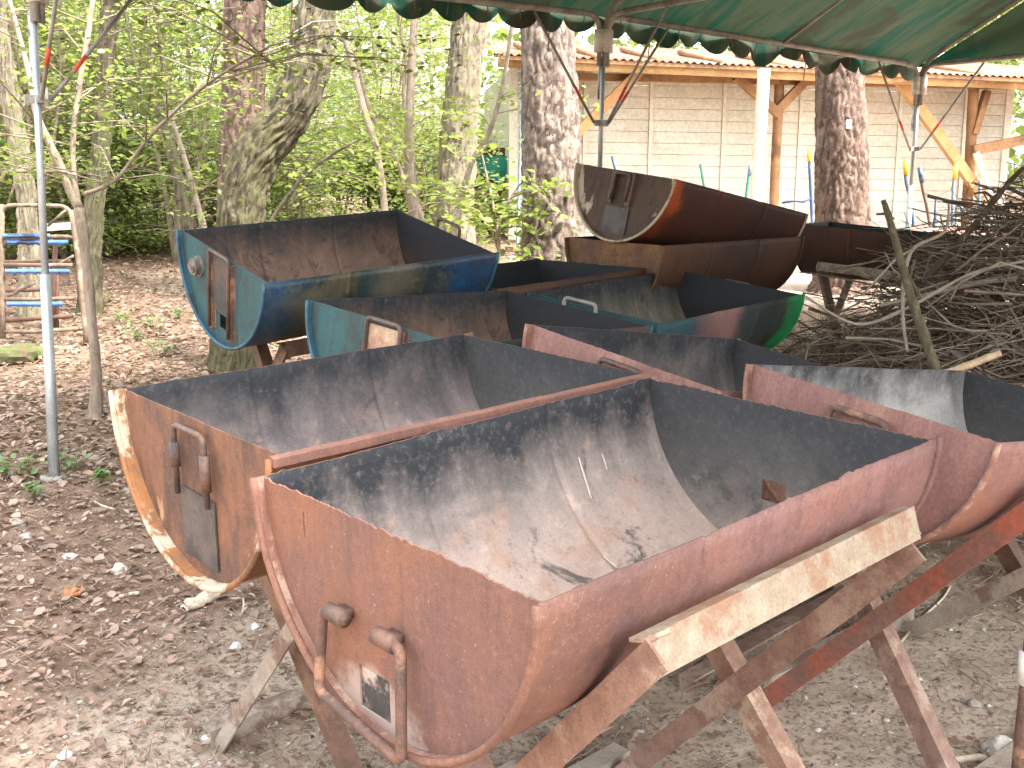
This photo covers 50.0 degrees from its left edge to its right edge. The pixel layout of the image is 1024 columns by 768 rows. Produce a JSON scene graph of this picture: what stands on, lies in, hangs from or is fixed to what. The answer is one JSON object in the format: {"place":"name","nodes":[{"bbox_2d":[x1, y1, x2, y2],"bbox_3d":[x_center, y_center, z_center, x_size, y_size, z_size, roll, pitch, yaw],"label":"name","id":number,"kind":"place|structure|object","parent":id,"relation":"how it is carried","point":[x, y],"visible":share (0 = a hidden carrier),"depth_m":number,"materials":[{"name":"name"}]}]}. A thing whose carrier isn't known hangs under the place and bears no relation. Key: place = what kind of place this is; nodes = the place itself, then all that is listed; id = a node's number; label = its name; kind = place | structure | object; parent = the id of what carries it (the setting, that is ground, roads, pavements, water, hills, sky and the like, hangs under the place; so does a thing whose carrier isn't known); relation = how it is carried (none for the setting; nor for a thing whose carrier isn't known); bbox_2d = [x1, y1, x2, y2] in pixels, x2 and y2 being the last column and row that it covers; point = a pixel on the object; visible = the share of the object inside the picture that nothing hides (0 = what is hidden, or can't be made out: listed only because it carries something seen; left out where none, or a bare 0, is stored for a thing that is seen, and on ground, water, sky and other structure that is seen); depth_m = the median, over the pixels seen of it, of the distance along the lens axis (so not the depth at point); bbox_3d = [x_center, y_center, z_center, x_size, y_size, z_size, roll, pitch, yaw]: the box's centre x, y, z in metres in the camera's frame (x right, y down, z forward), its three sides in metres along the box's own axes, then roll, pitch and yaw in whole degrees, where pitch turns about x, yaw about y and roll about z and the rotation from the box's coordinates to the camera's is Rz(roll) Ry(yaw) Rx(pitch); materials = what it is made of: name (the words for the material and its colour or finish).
{"place":"outdoors","nodes":[
{"label":"outdoors","id":0,"kind":"place"},
{"bbox_2d":[0,192,1023,767],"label":"ground","id":1,"kind":"structure","parent":0,"point":[808,738],"depth_m":2.72,"materials":[{"name":"soil"}]},
{"bbox_2d":[0,0,40,321],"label":"tree","id":2,"kind":"object","parent":1,"relation":"on","point":[27,217],"visible":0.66,"depth_m":7.21,"materials":[{"name":"brown plant"}]},
{"bbox_2d":[0,343,42,365],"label":"mossy mound","id":3,"kind":"object","parent":1,"relation":"on","point":[13,354],"visible":0.78,"depth_m":5.98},
{"bbox_2d":[0,451,47,479],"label":"seedling","id":4,"kind":"object","parent":1,"relation":"on","point":[32,471],"visible":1,"depth_m":4.04,"materials":[{"name":"green plant"}]},
{"bbox_2d":[0,162,88,344],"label":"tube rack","id":5,"kind":"object","parent":1,"relation":"on","point":[55,263],"visible":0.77,"depth_m":6.46,"materials":[{"name":"blue plastic"}]},
{"bbox_2d":[0,126,165,257],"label":"bush","id":6,"kind":"object","parent":1,"relation":"on","point":[54,191],"visible":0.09,"depth_m":10.26,"materials":[{"name":"green plant"}]},
{"bbox_2d":[0,0,190,258],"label":"sapling","id":7,"kind":"object","parent":1,"relation":"on","point":[64,254],"visible":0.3,"depth_m":9.97,"materials":[{"name":"green plant"}]},
{"bbox_2d":[76,0,120,315],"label":"tree","id":8,"kind":"object","parent":1,"relation":"on","point":[94,211],"visible":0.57,"depth_m":7.36,"materials":[{"name":"brown plant"}]},
{"bbox_2d":[0,0,198,258],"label":"sapling","id":9,"kind":"object","parent":1,"relation":"on","point":[24,90],"visible":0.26,"depth_m":9.58,"materials":[{"name":"green plant"}]},
{"bbox_2d":[3,129,205,258],"bbox_3d":[-3.902,-1.738,10.233,2.011,1.252,1.943,-2,10,-20],"label":"bush","id":10,"kind":"object","parent":1,"relation":"on","point":[82,201],"visible":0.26,"depth_m":10.09,"materials":[{"name":"green plant"}]},
{"bbox_2d":[0,0,209,204],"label":"sapling","id":11,"kind":"object","parent":1,"relation":"on","point":[66,117],"visible":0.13,"depth_m":10.58,"materials":[{"name":"green plant"}]},
{"bbox_2d":[0,0,218,254],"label":"sapling","id":12,"kind":"object","parent":1,"relation":"on","point":[84,81],"visible":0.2,"depth_m":10.40,"materials":[{"name":"green plant"}]},
{"bbox_2d":[1,117,217,254],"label":"bush","id":13,"kind":"object","parent":1,"relation":"on","point":[131,198],"visible":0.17,"depth_m":10.48,"materials":[{"name":"green plant"}]},
{"bbox_2d":[15,0,208,197],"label":"sapling","id":14,"kind":"object","parent":1,"relation":"on","point":[92,51],"visible":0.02,"depth_m":13.38,"materials":[{"name":"green plant"}]},
{"bbox_2d":[15,0,221,253],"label":"sapling","id":15,"kind":"object","parent":1,"relation":"on","point":[133,85],"visible":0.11,"depth_m":10.55,"materials":[{"name":"green plant"}]},
{"bbox_2d":[48,73,219,246],"bbox_3d":[-3.611,-2.228,11.030,2.257,1.839,2.400,5,10,22],"label":"bush","id":16,"kind":"object","parent":1,"relation":"on","point":[150,106],"visible":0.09,"depth_m":10.95,"materials":[{"name":"green plant"}]},
{"bbox_2d":[60,0,222,238],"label":"sapling","id":17,"kind":"object","parent":1,"relation":"on","point":[158,62],"visible":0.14,"depth_m":11.98,"materials":[{"name":"green plant"}]},
{"bbox_2d":[17,0,269,260],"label":"sapling","id":18,"kind":"object","parent":1,"relation":"on","point":[173,246],"visible":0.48,"depth_m":9.86,"materials":[{"name":"green plant"}]},
{"bbox_2d":[69,87,265,287],"bbox_3d":[-2.879,-1.557,8.749,1.377,1.588,1.317,4,10,15],"label":"sapling","id":19,"kind":"object","parent":1,"relation":"on","point":[184,207],"visible":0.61,"depth_m":8.57,"materials":[{"name":"green plant"}]},
{"bbox_2d":[63,0,282,200],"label":"tree","id":20,"kind":"object","parent":1,"relation":"on","point":[176,51],"visible":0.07,"depth_m":19.04,"materials":[{"name":"green plant"}]},
{"bbox_2d":[62,0,286,226],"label":"sapling","id":21,"kind":"object","parent":1,"relation":"on","point":[191,76],"visible":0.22,"depth_m":10.51,"materials":[{"name":"green plant"}]},
{"bbox_2d":[57,0,294,243],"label":"sapling","id":22,"kind":"object","parent":1,"relation":"on","point":[202,128],"visible":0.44,"depth_m":9.61,"materials":[{"name":"green plant"}]},
{"bbox_2d":[85,106,273,257],"bbox_3d":[-3.062,-1.924,10.447,2.075,1.489,1.951,2,10,6],"label":"bush","id":23,"kind":"object","parent":1,"relation":"on","point":[195,220],"visible":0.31,"depth_m":10.40,"materials":[{"name":"green plant"}]},
{"bbox_2d":[54,71,319,229],"bbox_3d":[-2.574,-1.597,8.670,2.064,1.666,2.100,1,10,0],"label":"sapling","id":24,"kind":"object","parent":1,"relation":"on","point":[197,205],"visible":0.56,"depth_m":8.78,"materials":[{"name":"green plant"}]},
{"bbox_2d":[97,0,287,206],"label":"sapling","id":25,"kind":"object","parent":1,"relation":"on","point":[177,14],"visible":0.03,"depth_m":11.77,"materials":[{"name":"green plant"}]},
{"bbox_2d":[180,591,220,610],"bbox_3d":[-0.851,0.586,3.010,0.054,0.037,0.115,8,12,36],"label":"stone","id":26,"kind":"object","parent":1,"relation":"on","point":[193,603],"visible":0.86,"depth_m":2.99,"materials":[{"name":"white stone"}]},
{"bbox_2d":[143,135,306,237],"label":"bush","id":27,"kind":"object","parent":1,"relation":"on","point":[210,223],"visible":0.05,"depth_m":11.31,"materials":[{"name":"green plant"}]},
{"bbox_2d":[0,0,461,420],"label":"sapling","id":28,"kind":"object","parent":1,"relation":"on","point":[70,183],"visible":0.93,"depth_m":4.84,"materials":[{"name":"green plant"}]},
{"bbox_2d":[217,0,266,209],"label":"tree","id":29,"kind":"object","parent":1,"relation":"on","point":[247,26],"visible":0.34,"depth_m":7.78,"materials":[{"name":"brown plant"}]},
{"bbox_2d":[167,2,362,220],"bbox_3d":[-2.788,-3.031,11.247,2.475,3.258,2.540,-3,10,-21],"label":"sapling","id":30,"kind":"object","parent":1,"relation":"on","point":[284,31],"visible":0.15,"depth_m":11.30,"materials":[{"name":"green plant"}]},
{"bbox_2d":[182,96,351,217],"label":"bush","id":31,"kind":"object","parent":1,"relation":"on","point":[284,160],"visible":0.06,"depth_m":11.42,"materials":[{"name":"green plant"}]},
{"bbox_2d":[206,0,335,373],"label":"tree","id":32,"kind":"object","parent":1,"relation":"on","point":[272,138],"visible":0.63,"depth_m":5.68,"materials":[{"name":"brown plant"}]},
{"bbox_2d":[251,338,309,366],"bbox_3d":[-0.606,0.053,3.922,0.724,0.746,0.527,-7,12,-40],"label":"trough stand","id":33,"kind":"object","parent":1,"relation":"on","point":[285,350],"visible":0.12,"depth_m":3.55,"materials":[{"name":"brown wood"}]},
{"bbox_2d":[176,209,499,349],"bbox_3d":[-0.594,-0.357,3.742,0.915,0.335,0.598,-13,30,-39],"label":"fire trough","id":34,"kind":"object","parent":33,"relation":"on","point":[250,285],"visible":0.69,"depth_m":3.70,"materials":[{"name":"metal"}]},
{"bbox_2d":[212,253,230,315],"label":"vent door","id":35,"kind":"structure","parent":34,"relation":"in","point":[218,265],"depth_m":3.47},
{"bbox_2d":[118,126,449,228],"bbox_3d":[-1.513,-1.018,7.037,2.199,1.309,1.361,1,10,0],"label":"bush","id":36,"kind":"object","parent":1,"relation":"on","point":[204,166],"visible":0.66,"depth_m":6.89,"materials":[{"name":"green plant"}]},
{"bbox_2d":[193,0,388,110],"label":"tree","id":37,"kind":"object","parent":1,"relation":"on","point":[277,11],"visible":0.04,"depth_m":22.08,"materials":[{"name":"green plant"}]},
{"bbox_2d":[193,1,397,215],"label":"sapling","id":38,"kind":"object","parent":1,"relation":"on","point":[273,84],"visible":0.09,"depth_m":12.65,"materials":[{"name":"green plant"}]},
{"bbox_2d":[185,114,415,221],"bbox_3d":[-2.011,-1.912,10.593,2.087,1.400,2.241,-4,11,-27],"label":"bush","id":39,"kind":"object","parent":1,"relation":"on","point":[299,214],"visible":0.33,"depth_m":10.54,"materials":[{"name":"green plant"}]},
{"bbox_2d":[172,0,489,220],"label":"sapling","id":40,"kind":"object","parent":1,"relation":"on","point":[290,24],"visible":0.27,"depth_m":10.59,"materials":[{"name":"green plant"}]},
{"bbox_2d":[282,109,397,215],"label":"bush","id":41,"kind":"object","parent":1,"relation":"on","point":[338,186],"visible":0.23,"depth_m":11.82,"materials":[{"name":"green plant"}]},
{"bbox_2d":[184,1,515,218],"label":"sapling","id":42,"kind":"object","parent":1,"relation":"on","point":[371,132],"visible":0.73,"depth_m":7.58,"materials":[{"name":"green plant"}]},
{"bbox_2d":[269,76,488,209],"bbox_3d":[-1.462,-2.466,11.987,2.360,1.810,2.510,-3,10,-23],"label":"bush","id":43,"kind":"object","parent":1,"relation":"on","point":[377,113],"visible":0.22,"depth_m":11.85,"materials":[{"name":"green plant"}]},
{"bbox_2d":[327,8,445,209],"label":"sapling","id":44,"kind":"object","parent":1,"relation":"on","point":[379,77],"visible":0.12,"depth_m":15.66,"materials":[{"name":"green plant"}]},
{"bbox_2d":[289,3,496,202],"bbox_3d":[-1.241,-4.160,13.818,3.062,4.219,3.142,-5,11,-31],"label":"sapling","id":45,"kind":"object","parent":1,"relation":"on","point":[384,77],"visible":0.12,"depth_m":13.95,"materials":[{"name":"green plant"}]},
{"bbox_2d":[306,71,489,216],"bbox_3d":[-1.450,-2.562,12.279,2.351,1.839,2.501,8,12,36],"label":"bush","id":46,"kind":"object","parent":1,"relation":"on","point":[339,116],"visible":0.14,"depth_m":12.10,"materials":[{"name":"green plant"}]},
{"bbox_2d":[318,5,481,218],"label":"sapling","id":47,"kind":"object","parent":1,"relation":"on","point":[375,121],"visible":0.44,"depth_m":8.29,"materials":[{"name":"green plant"}]},
{"bbox_2d":[300,111,502,227],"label":"bush","id":48,"kind":"object","parent":1,"relation":"on","point":[398,195],"visible":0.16,"depth_m":11.61,"materials":[{"name":"green plant"}]},
{"bbox_2d":[200,575,614,767],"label":"trough stand","id":49,"kind":"object","parent":1,"relation":"on","point":[244,716],"visible":0.19,"depth_m":2.15,"materials":[{"name":"wood"}]},
{"bbox_2d":[108,332,658,592],"bbox_3d":[-0.232,0.138,2.195,0.901,0.305,0.603,-12,18,-41],"label":"fire trough","id":50,"kind":"object","parent":49,"relation":"on","point":[196,454],"visible":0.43,"depth_m":2.22,"materials":[{"name":"metal"}]},
{"bbox_2d":[181,485,219,571],"bbox_3d":[-0.549,0.254,1.932,0.003,0.127,0.124,-12,18,-41],"label":"vent door","id":51,"kind":"structure","parent":50,"relation":"in","point":[200,527],"depth_m":1.93,"materials":[{"name":"metal"}]},
{"bbox_2d":[298,3,519,220],"bbox_3d":[-0.701,-1.786,7.894,1.895,2.367,1.938,1,10,0],"label":"sapling","id":52,"kind":"object","parent":1,"relation":"on","point":[413,202],"visible":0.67,"depth_m":7.97,"materials":[{"name":"green plant"}]},
{"bbox_2d":[317,2,506,205],"bbox_3d":[-1.387,-3.680,12.300,2.486,3.942,2.793,-3,10,-25],"label":"sapling","id":53,"kind":"object","parent":1,"relation":"on","point":[402,67],"visible":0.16,"depth_m":12.26,"materials":[{"name":"green plant"}]},
{"bbox_2d":[319,4,505,198],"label":"sapling","id":54,"kind":"object","parent":1,"relation":"on","point":[373,46],"visible":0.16,"depth_m":12.62,"materials":[{"name":"green plant"}]},
{"bbox_2d":[317,5,508,194],"bbox_3d":[-0.675,-1.937,8.474,1.580,2.385,2.402,1,10,0],"label":"sapling","id":55,"kind":"object","parent":1,"relation":"on","point":[405,43],"visible":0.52,"depth_m":8.49,"materials":[{"name":"green plant"}]},
{"bbox_2d":[330,114,508,235],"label":"bush","id":56,"kind":"object","parent":1,"relation":"on","point":[403,192],"visible":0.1,"depth_m":11.62,"materials":[{"name":"green plant"}]},
{"bbox_2d":[320,114,521,256],"bbox_3d":[-0.711,-1.669,9.662,2.048,1.350,1.979,-8,13,-44],"label":"bush","id":57,"kind":"object","parent":1,"relation":"on","point":[431,219],"visible":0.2,"depth_m":9.67,"materials":[{"name":"green plant"}]},
{"bbox_2d":[353,3,504,130],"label":"sapling","id":58,"kind":"object","parent":1,"relation":"on","point":[441,48],"visible":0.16,"depth_m":15.63,"materials":[{"name":"green plant"}]},
{"bbox_2d":[433,12,485,244],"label":"tree","id":59,"kind":"object","parent":1,"relation":"on","point":[469,80],"visible":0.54,"depth_m":8.29,"materials":[{"name":"brown plant"}]},
{"bbox_2d":[427,146,520,223],"bbox_3d":[-0.168,-2.226,12.638,1.700,1.004,1.590,1,10,0],"label":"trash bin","id":60,"kind":"object","parent":1,"relation":"on","point":[501,169],"visible":0.18,"depth_m":11.86,"materials":[{"name":"plastic"}]},
{"bbox_2d":[378,26,598,235],"bbox_3d":[-0.110,-1.768,7.808,1.488,2.425,1.717,1,10,0],"label":"sapling","id":61,"kind":"object","parent":1,"relation":"on","point":[489,130],"visible":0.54,"depth_m":7.68,"materials":[{"name":"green plant"}]},
{"bbox_2d":[412,129,578,262],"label":"sapling","id":62,"kind":"object","parent":1,"relation":"on","point":[510,216],"visible":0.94,"depth_m":6.89,"materials":[{"name":"green plant"}]},
{"bbox_2d":[0,252,1019,767],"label":"leaf litter","id":63,"kind":"object","parent":1,"relation":"on","point":[134,732],"visible":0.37,"depth_m":3.37,"materials":[{"name":"plant"}]},
{"bbox_2d":[0,333,1023,767],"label":"dry twig debris","id":64,"kind":"object","parent":1,"relation":"on","point":[704,765],"visible":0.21,"depth_m":2.59,"materials":[{"name":"wood"}]},
{"bbox_2d":[0,0,1023,196],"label":"woods","id":65,"kind":"object","parent":1,"relation":"on","point":[501,34],"visible":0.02,"depth_m":28.74,"materials":[{"name":"green plant"}]},
{"bbox_2d":[0,307,1023,767],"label":"leaf crumbs","id":66,"kind":"object","parent":1,"relation":"on","point":[358,733],"visible":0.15,"depth_m":2.54,"materials":[{"name":"plant"}]},
{"bbox_2d":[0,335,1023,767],"bbox_3d":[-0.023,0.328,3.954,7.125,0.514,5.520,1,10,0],"label":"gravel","id":67,"kind":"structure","parent":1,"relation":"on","point":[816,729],"depth_m":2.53,"materials":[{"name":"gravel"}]},
{"bbox_2d":[24,0,1023,482],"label":"tent","id":68,"kind":"object","parent":1,"relation":"on","point":[894,38],"visible":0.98,"depth_m":6.22,"materials":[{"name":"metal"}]},
{"bbox_2d":[520,20,585,261],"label":"tree","id":69,"kind":"object","parent":1,"relation":"on","point":[550,131],"visible":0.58,"depth_m":7.13,"materials":[{"name":"brown plant"}]},
{"bbox_2d":[451,506,925,767],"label":"trough stand","id":70,"kind":"object","parent":1,"relation":"on","point":[883,546],"visible":0.6,"depth_m":1.55,"materials":[{"name":"wood"}]},
{"bbox_2d":[250,376,942,767],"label":"fire trough","id":71,"kind":"object","parent":70,"relation":"on","point":[464,594],"visible":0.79,"depth_m":1.61,"materials":[{"name":"brown metal"}]},
{"bbox_2d":[361,665,390,722],"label":"vent door","id":72,"kind":"structure","parent":71,"relation":"in","point":[375,689],"depth_m":1.47,"materials":[{"name":"grey metal"}]},
{"bbox_2d":[483,40,1023,239],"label":"shed","id":73,"kind":"structure","parent":1,"relation":"on","point":[661,124],"depth_m":11.72,"materials":[{"name":"beige"}]},
{"bbox_2d":[679,482,843,689],"bbox_3d":[0.497,0.402,2.953,0.759,0.541,0.605,-8,13,-42],"label":"trough stand","id":74,"kind":"object","parent":1,"relation":"on","point":[697,669],"visible":0.12,"depth_m":2.73,"materials":[{"name":"wood"}]},
{"bbox_2d":[522,324,823,399],"bbox_3d":[0.531,0.088,2.856,0.915,0.313,0.622,1,15,-43],"label":"fire trough","id":75,"kind":"object","parent":74,"relation":"on","point":[715,364],"visible":0.16,"depth_m":3.09,"materials":[{"name":"metal"}]},
{"bbox_2d":[745,148,813,222],"bbox_3d":[2.366,-1.555,9.659,0.557,1.039,0.449,7,11,32],"label":"wheelbarrow","id":76,"kind":"object","parent":1,"relation":"on","point":[749,173],"visible":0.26,"depth_m":9.64,"materials":[{"name":"blue paint"}]},
{"bbox_2d":[805,62,878,295],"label":"tree","id":77,"kind":"object","parent":1,"relation":"on","point":[841,174],"visible":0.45,"depth_m":8.04,"materials":[{"name":"brown plant"}]},
{"bbox_2d":[810,262,937,353],"bbox_3d":[2.120,-0.422,6.221,0.726,0.542,0.590,7,11,31],"label":"trough stand","id":78,"kind":"object","parent":1,"relation":"on","point":[821,267],"visible":0.2,"depth_m":6.18,"materials":[{"name":"brown wood"}]},
{"bbox_2d":[797,221,976,283],"bbox_3d":[2.109,-0.715,6.178,0.901,0.300,0.598,12,14,30],"label":"fire trough","id":79,"kind":"object","parent":78,"relation":"on","point":[832,242],"visible":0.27,"depth_m":6.05,"materials":[{"name":"metal"}]},
{"bbox_2d":[760,501,1023,767],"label":"trough stand","id":80,"kind":"object","parent":1,"relation":"on","point":[878,624],"visible":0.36,"depth_m":2.24,"materials":[{"name":"wood"}]},
{"bbox_2d":[742,364,1023,544],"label":"fire trough","id":81,"kind":"object","parent":80,"relation":"on","point":[975,421],"visible":0.59,"depth_m":2.21,"materials":[{"name":"metal"}]},
{"bbox_2d":[772,140,1023,565],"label":"brushwood","id":82,"kind":"object","parent":1,"relation":"on","point":[1004,292],"visible":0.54,"depth_m":4.26,"materials":[{"name":"wood"}]},
{"bbox_2d":[861,204,949,351],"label":"branch","id":83,"kind":"object","parent":82,"relation":"on","point":[910,251],"visible":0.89,"depth_m":3.85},
{"bbox_2d":[876,199,941,369],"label":"branch","id":84,"kind":"object","parent":82,"relation":"in","point":[912,293],"visible":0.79,"depth_m":3.74,"materials":[{"name":"brown plant"}]},
{"bbox_2d":[805,260,1023,325],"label":"branch","id":85,"kind":"object","parent":82,"relation":"on","point":[921,300],"visible":0.86,"depth_m":3.90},
{"bbox_2d":[879,276,1023,306],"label":"branch","id":86,"kind":"object","parent":82,"relation":"on","point":[985,281],"visible":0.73,"depth_m":4.09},
{"bbox_2d":[919,165,1023,284],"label":"branch","id":87,"kind":"object","parent":82,"relation":"on","point":[943,259],"visible":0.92,"depth_m":4.19,"materials":[{"name":"wood"}]},
{"bbox_2d":[945,350,1001,370],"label":"branch","id":88,"kind":"object","parent":82,"relation":"on","point":[980,360],"visible":0.69,"depth_m":3.54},
{"bbox_2d":[783,200,1023,382],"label":"withered leaves","id":89,"kind":"object","parent":1,"relation":"on","point":[961,307],"visible":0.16,"depth_m":4.24,"materials":[{"name":"brown plant"}]},
{"bbox_2d":[903,159,941,231],"bbox_3d":[3.103,-1.228,8.428,0.356,0.980,0.454,-4,11,-30],"label":"playground equipment","id":90,"kind":"object","parent":1,"relation":"on","point":[919,169],"visible":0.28,"depth_m":8.44,"materials":[{"name":"blue paint"}]},
{"bbox_2d":[941,164,987,243],"bbox_3d":[3.600,-1.269,8.721,0.376,0.940,0.453,7,11,32],"label":"pole","id":91,"kind":"object","parent":1,"relation":"on","point":[955,173],"visible":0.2,"depth_m":8.74,"materials":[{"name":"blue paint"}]},
{"bbox_2d":[981,734,1013,755],"bbox_3d":[1.020,0.756,2.288,0.074,0.045,0.078,-2,10,-17],"label":"stone","id":92,"kind":"object","parent":1,"relation":"on","point":[994,744],"visible":0.45,"depth_m":2.28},
{"bbox_2d":[1011,641,1023,767],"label":"banded post","id":93,"kind":"object","parent":1,"relation":"on","point":[1018,754],"visible":1,"depth_m":1.93,"materials":[{"name":"wood"}]},
{"bbox_2d":[505,75,521,251],"bbox_3d":[0.068,-2.119,10.558,0.240,1.714,0.402,1,10,0],"label":"pole","id":94,"kind":"object","parent":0,"point":[508,249],"visible":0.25,"depth_m":10.59,"materials":[{"name":"metal"}]},
{"bbox_2d":[19,0,1023,193],"label":"sky","id":95,"kind":"structure","parent":0,"point":[1020,151],"materials":[{"name":"white"}]},
{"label":"trough stand","id":96,"kind":"object","parent":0,"visible":0},
{"bbox_2d":[305,290,652,357],"bbox_3d":[-0.092,-0.079,3.293,0.598,0.328,0.917,18,17,37],"label":"fire trough","id":97,"kind":"object","parent":96,"relation":"on","point":[339,326],"visible":0.22,"depth_m":3.47,"materials":[{"name":"metal"}]},
{"bbox_2d":[367,323,397,348],"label":"vent door","id":98,"kind":"structure","parent":97,"relation":"in","point":[378,336],"depth_m":2.94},
{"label":"trough stand","id":99,"kind":"object","parent":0,"visible":0},
{"bbox_2d":[526,272,804,348],"bbox_3d":[0.572,-0.189,4.070,0.598,0.300,0.901,18,22,42],"label":"fire trough","id":100,"kind":"object","parent":99,"relation":"on","point":[692,304],"visible":0.41,"depth_m":4.21,"materials":[{"name":"metal"}]},
{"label":"trough stand","id":101,"kind":"object","parent":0,"visible":0},
{"bbox_2d":[488,259,645,294],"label":"fire trough","id":102,"kind":"object","parent":101,"relation":"on","point":[524,277],"visible":0.13,"depth_m":4.67,"materials":[{"name":"metal"}]},
{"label":"trough stand","id":103,"kind":"object","parent":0,"visible":0},
{"bbox_2d":[564,236,804,289],"bbox_3d":[0.764,-0.503,4.869,0.903,0.301,0.598,-9,15,-37],"label":"fire trough","id":104,"kind":"object","parent":103,"relation":"on","point":[770,263],"visible":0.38,"depth_m":4.64,"materials":[{"name":"metal"}]},
{"bbox_2d":[573,163,808,245],"bbox_3d":[0.767,-0.714,4.845,0.905,0.300,0.598,4,12,-41],"label":"fire trough","id":105,"kind":"object","parent":104,"relation":"on","point":[615,206],"visible":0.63,"depth_m":4.57,"materials":[{"name":"brown metal"}]},
{"bbox_2d":[600,205,629,235],"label":"vent door","id":106,"kind":"structure","parent":105,"relation":"in","point":[614,221],"depth_m":4.57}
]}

